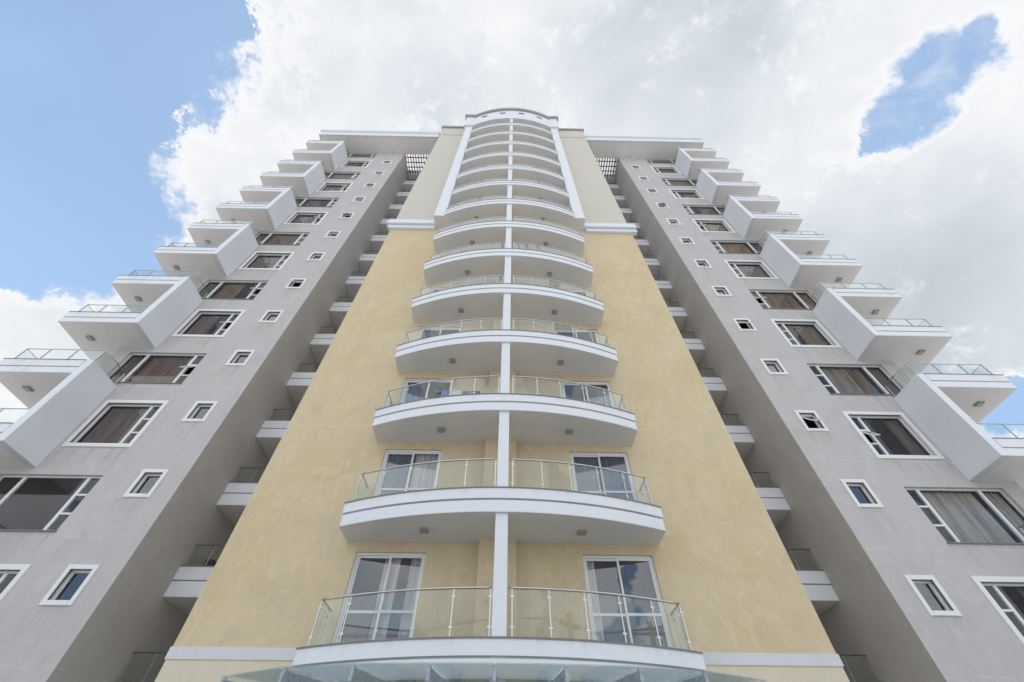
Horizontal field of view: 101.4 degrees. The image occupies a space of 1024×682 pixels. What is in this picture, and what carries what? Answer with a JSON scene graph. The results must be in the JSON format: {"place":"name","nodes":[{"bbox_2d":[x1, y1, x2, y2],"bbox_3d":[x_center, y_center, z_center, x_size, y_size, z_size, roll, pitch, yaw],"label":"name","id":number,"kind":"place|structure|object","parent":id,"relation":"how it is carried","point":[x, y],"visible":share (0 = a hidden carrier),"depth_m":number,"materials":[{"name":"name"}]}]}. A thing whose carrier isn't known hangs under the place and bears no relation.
{"place":"outdoors","nodes":[
{"label":"outdoors","id":0,"kind":"place"},
{"bbox_2d":[204,559,216,565],"bbox_3d":[-10.409,7.727,14.386,0.370,0.320,0.370,1,-50,0],"label":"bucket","id":1,"kind":"object","parent":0,"point":[211,562],"visible":0.45,"depth_m":14.38,"materials":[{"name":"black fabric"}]},
{"bbox_2d":[436,391,479,395],"bbox_3d":[-1.701,1.955,13.349,1.500,0.617,0.477,1,-50,0],"label":"drying rack","id":2,"kind":"object","parent":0,"point":[445,393],"visible":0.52,"depth_m":13.37,"materials":[{"name":"paint"}]},
{"bbox_2d":[0,108,1023,681],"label":"apartment tower","id":3,"kind":"structure","parent":0,"point":[710,420],"depth_m":14.48,"materials":[{"name":"grey paint"}]},
{"bbox_2d":[0,564,31,601],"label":"framed window","id":4,"kind":"structure","parent":3,"relation":"in","point":[8,580],"depth_m":11.80,"materials":[{"name":"paint"}]},
{"bbox_2d":[0,475,101,531],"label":"wide window","id":5,"kind":"structure","parent":3,"relation":"in","point":[27,503],"depth_m":15.01,"materials":[{"name":"glass"}]},
{"bbox_2d":[38,564,99,605],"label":"small window","id":6,"kind":"structure","parent":3,"relation":"in","point":[77,581],"depth_m":11.77,"materials":[{"name":"paint"}]},
{"bbox_2d":[61,400,169,447],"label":"framed window","id":7,"kind":"structure","parent":3,"relation":"in","point":[121,426],"depth_m":16.05,"materials":[{"name":"paint"}]},
{"bbox_2d":[122,469,168,497],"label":"small window","id":8,"kind":"structure","parent":3,"relation":"in","point":[146,488],"depth_m":14.15,"materials":[{"name":"paint"}]},
{"bbox_2d":[108,354,204,383],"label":"wide window","id":9,"kind":"structure","parent":3,"relation":"in","point":[139,368],"depth_m":18.53,"materials":[{"name":"paint"}]},
{"bbox_2d":[181,401,218,421],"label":"small window","id":10,"kind":"structure","parent":3,"relation":"in","point":[201,414],"depth_m":16.54,"materials":[{"name":"paint"}]},
{"bbox_2d":[171,309,245,337],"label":"framed window","id":11,"kind":"structure","parent":3,"relation":"in","point":[215,325],"depth_m":21.05,"materials":[{"name":"paint"}]},
{"bbox_2d":[198,281,267,299],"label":"wide window","id":12,"kind":"structure","parent":3,"relation":"in","point":[216,289],"depth_m":23.58,"materials":[{"name":"glass"}]},
{"bbox_2d":[225,350,255,365],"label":"small window","id":13,"kind":"structure","parent":3,"relation":"in","point":[241,360],"depth_m":18.87,"materials":[{"name":"paint"}]},
{"bbox_2d":[238,251,294,269],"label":"framed window","id":14,"kind":"structure","parent":3,"relation":"in","point":[260,262],"depth_m":25.74,"materials":[{"name":"paint"}]},
{"bbox_2d":[258,310,283,322],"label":"small window","id":15,"kind":"structure","parent":3,"relation":"in","point":[272,318],"depth_m":21.28,"materials":[{"name":"paint"}]},
{"bbox_2d":[255,233,307,244],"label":"wide window","id":16,"kind":"structure","parent":3,"relation":"in","point":[267,238],"depth_m":28.25,"materials":[{"name":"glass"}]},
{"bbox_2d":[285,278,306,288],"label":"small window","id":17,"kind":"structure","parent":3,"relation":"in","point":[296,285],"depth_m":23.65,"materials":[{"name":"paint"}]},
{"bbox_2d":[283,211,328,224],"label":"framed window","id":18,"kind":"structure","parent":3,"relation":"in","point":[300,219],"depth_m":30.69,"materials":[{"name":"paint"}]},
{"bbox_2d":[306,252,325,260],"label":"small window","id":19,"kind":"structure","parent":3,"relation":"in","point":[314,258],"depth_m":26.04,"materials":[{"name":"paint"}]},
{"bbox_2d":[295,198,337,206],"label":"wide window","id":20,"kind":"structure","parent":3,"relation":"in","point":[303,202],"depth_m":33.20,"materials":[{"name":"glass"}]},
{"bbox_2d":[324,231,341,237],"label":"small window","id":21,"kind":"structure","parent":3,"relation":"in","point":[331,235],"depth_m":28.25,"materials":[{"name":"paint"}]},
{"bbox_2d":[315,182,352,192],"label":"framed window","id":22,"kind":"structure","parent":3,"relation":"in","point":[338,188],"depth_m":35.37,"materials":[{"name":"paint"}]},
{"bbox_2d":[324,172,359,178],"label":"wide window","id":23,"kind":"structure","parent":3,"relation":"in","point":[339,175],"depth_m":37.92,"materials":[{"name":"paint"}]},
{"bbox_2d":[339,212,354,218],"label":"small window","id":24,"kind":"structure","parent":3,"relation":"in","point":[350,216],"depth_m":30.67,"materials":[{"name":"paint"}]},
{"bbox_2d":[340,160,372,167],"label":"framed window","id":25,"kind":"structure","parent":3,"relation":"in","point":[350,164],"depth_m":40.36,"materials":[{"name":"paint"}]},
{"bbox_2d":[352,196,365,201],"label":"small window","id":26,"kind":"structure","parent":3,"relation":"in","point":[358,200],"depth_m":33.09,"materials":[{"name":"paint"}]},
{"bbox_2d":[347,153,375,157],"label":"wide window","id":27,"kind":"structure","parent":3,"relation":"in","point":[370,156],"depth_m":42.42,"materials":[{"name":"paint"}]},
{"bbox_2d":[363,183,375,187],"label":"small window","id":28,"kind":"structure","parent":3,"relation":"in","point":[368,186],"depth_m":35.49,"materials":[{"name":"paint"}]},
{"bbox_2d":[332,553,425,642],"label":"balcony door","id":29,"kind":"structure","parent":3,"relation":"in","point":[371,572],"depth_m":10.60,"materials":[{"name":"paint"}]},
{"bbox_2d":[373,171,384,174],"bbox_3d":[-11.980,-15.057,37.790,0.860,1.030,0.217,1,-50,0],"label":"small window","id":30,"kind":"structure","parent":3,"relation":"in","point":[375,171],"depth_m":37.91,"materials":[{"name":"paint"}]},
{"bbox_2d":[373,450,441,495],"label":"balcony door","id":31,"kind":"structure","parent":3,"relation":"in","point":[422,476],"depth_m":12.59,"materials":[{"name":"paint"}]},
{"bbox_2d":[399,379,452,402],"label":"balcony door","id":32,"kind":"structure","parent":3,"relation":"in","point":[416,392],"depth_m":15.40,"materials":[{"name":"paint"}]},
{"bbox_2d":[430,288,447,292],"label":"balcony door","id":33,"kind":"structure","parent":3,"relation":"in","point":[432,289],"depth_m":20.12,"materials":[{"name":"paint"}]},
{"bbox_2d":[417,327,461,338],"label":"balcony door","id":34,"kind":"structure","parent":3,"relation":"in","point":[430,331],"depth_m":17.76,"materials":[{"name":"paint"}]},
{"bbox_2d":[221,664,767,681],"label":"glass canopy","id":35,"kind":"object","parent":3,"relation":"attached to","point":[358,675],"visible":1,"depth_m":6.16,"materials":[{"name":"glass"}]},
{"bbox_2d":[555,330,599,342],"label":"balcony door","id":36,"kind":"structure","parent":3,"relation":"in","point":[583,334],"depth_m":17.81,"materials":[{"name":"paint"}]},
{"bbox_2d":[567,290,587,295],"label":"balcony door","id":37,"kind":"structure","parent":3,"relation":"in","point":[584,292],"depth_m":20.19,"materials":[{"name":"paint"}]},
{"bbox_2d":[562,382,615,407],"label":"balcony door","id":38,"kind":"structure","parent":3,"relation":"in","point":[570,390],"depth_m":15.44,"materials":[{"name":"paint"}]},
{"bbox_2d":[570,453,637,500],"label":"balcony door","id":39,"kind":"structure","parent":3,"relation":"in","point":[585,479],"depth_m":12.61,"materials":[{"name":"paint"}]},
{"bbox_2d":[583,556,673,647],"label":"balcony door","id":40,"kind":"structure","parent":3,"relation":"in","point":[629,575],"depth_m":11.58,"materials":[{"name":"paint"}]},
{"bbox_2d":[637,176,649,180],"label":"small window","id":41,"kind":"structure","parent":3,"relation":"in","point":[643,179],"depth_m":38.25,"materials":[{"name":"paint"}]},
{"bbox_2d":[646,188,657,192],"bbox_3d":[11.881,-12.669,35.598,0.860,1.030,0.217,1,-50,0],"label":"small window","id":42,"kind":"structure","parent":3,"relation":"in","point":[647,189],"depth_m":35.73,"materials":[{"name":"paint"}]},
{"bbox_2d":[647,159,674,163],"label":"wide window","id":43,"kind":"structure","parent":3,"relation":"in","point":[662,162],"depth_m":42.61,"materials":[{"name":"paint"}]},
{"bbox_2d":[655,202,668,207],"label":"small window","id":44,"kind":"structure","parent":3,"relation":"in","point":[659,206],"depth_m":33.14,"materials":[{"name":"paint"}]},
{"bbox_2d":[650,166,681,173],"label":"framed window","id":45,"kind":"structure","parent":3,"relation":"in","point":[670,169],"depth_m":40.54,"materials":[{"name":"paint"}]},
{"bbox_2d":[666,218,680,224],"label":"small window","id":46,"kind":"structure","parent":3,"relation":"in","point":[670,222],"depth_m":31.00,"materials":[{"name":"paint"}]},
{"bbox_2d":[662,179,697,185],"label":"wide window","id":47,"kind":"structure","parent":3,"relation":"in","point":[671,182],"depth_m":38.13,"materials":[{"name":"paint"}]},
{"bbox_2d":[668,189,705,199],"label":"framed window","id":48,"kind":"structure","parent":3,"relation":"in","point":[677,194],"depth_m":35.75,"materials":[{"name":"paint"}]},
{"bbox_2d":[678,237,695,244],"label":"small window","id":49,"kind":"structure","parent":3,"relation":"in","point":[685,242],"depth_m":28.53,"materials":[{"name":"paint"}]},
{"bbox_2d":[693,259,711,267],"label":"small window","id":50,"kind":"structure","parent":3,"relation":"in","point":[699,264],"depth_m":26.27,"materials":[{"name":"paint"}]},
{"bbox_2d":[683,206,724,214],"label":"wide window","id":51,"kind":"structure","parent":3,"relation":"in","point":[701,210],"depth_m":33.46,"materials":[{"name":"glass"}]},
{"bbox_2d":[692,219,735,232],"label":"framed window","id":52,"kind":"structure","parent":3,"relation":"in","point":[705,227],"depth_m":30.87,"materials":[{"name":"paint"}]},
{"bbox_2d":[711,286,732,296],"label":"small window","id":53,"kind":"structure","parent":3,"relation":"in","point":[719,292],"depth_m":23.87,"materials":[{"name":"paint"}]},
{"bbox_2d":[711,241,762,253],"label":"wide window","id":54,"kind":"structure","parent":3,"relation":"in","point":[722,247],"depth_m":28.48,"materials":[{"name":"glass"}]},
{"bbox_2d":[732,318,757,330],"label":"small window","id":55,"kind":"structure","parent":3,"relation":"in","point":[743,326],"depth_m":21.41,"materials":[{"name":"paint"}]},
{"bbox_2d":[724,260,778,279],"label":"framed window","id":56,"kind":"structure","parent":3,"relation":"in","point":[740,270],"depth_m":26.01,"materials":[{"name":"paint"}]},
{"bbox_2d":[759,358,788,374],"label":"small window","id":57,"kind":"structure","parent":3,"relation":"in","point":[772,368],"depth_m":19.05,"materials":[{"name":"paint"}]},
{"bbox_2d":[750,291,816,309],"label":"wide window","id":58,"kind":"structure","parent":3,"relation":"in","point":[767,299],"depth_m":23.64,"materials":[{"name":"glass"}]},
{"bbox_2d":[769,319,841,347],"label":"framed window","id":59,"kind":"structure","parent":3,"relation":"in","point":[805,335],"depth_m":21.31,"materials":[{"name":"paint"}]},
{"bbox_2d":[794,410,828,431],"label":"small window","id":60,"kind":"structure","parent":3,"relation":"in","point":[809,422],"depth_m":16.66,"materials":[{"name":"paint"}]},
{"bbox_2d":[808,365,901,395],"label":"wide window","id":61,"kind":"structure","parent":3,"relation":"in","point":[838,380],"depth_m":18.81,"materials":[{"name":"paint"}]},
{"bbox_2d":[839,479,883,507],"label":"small window","id":62,"kind":"structure","parent":3,"relation":"in","point":[857,493],"depth_m":14.36,"materials":[{"name":"paint"}]},
{"bbox_2d":[841,411,944,459],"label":"framed window","id":63,"kind":"structure","parent":3,"relation":"in","point":[887,437],"depth_m":16.57,"materials":[{"name":"paint"}]},
{"bbox_2d":[903,575,961,615],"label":"small window","id":64,"kind":"structure","parent":3,"relation":"in","point":[928,596],"depth_m":11.98,"materials":[{"name":"paint"}]},
{"bbox_2d":[905,488,1023,544],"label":"wide window","id":65,"kind":"structure","parent":3,"relation":"in","point":[961,516],"depth_m":13.99,"materials":[{"name":"glass"}]},
{"bbox_2d":[970,576,1023,645],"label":"framed window","id":66,"kind":"structure","parent":3,"relation":"in","point":[1007,599],"depth_m":12.06,"materials":[{"name":"paint"}]},
{"bbox_2d":[0,0,1023,437],"label":"sky","id":67,"kind":"structure","parent":0,"point":[893,129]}
]}

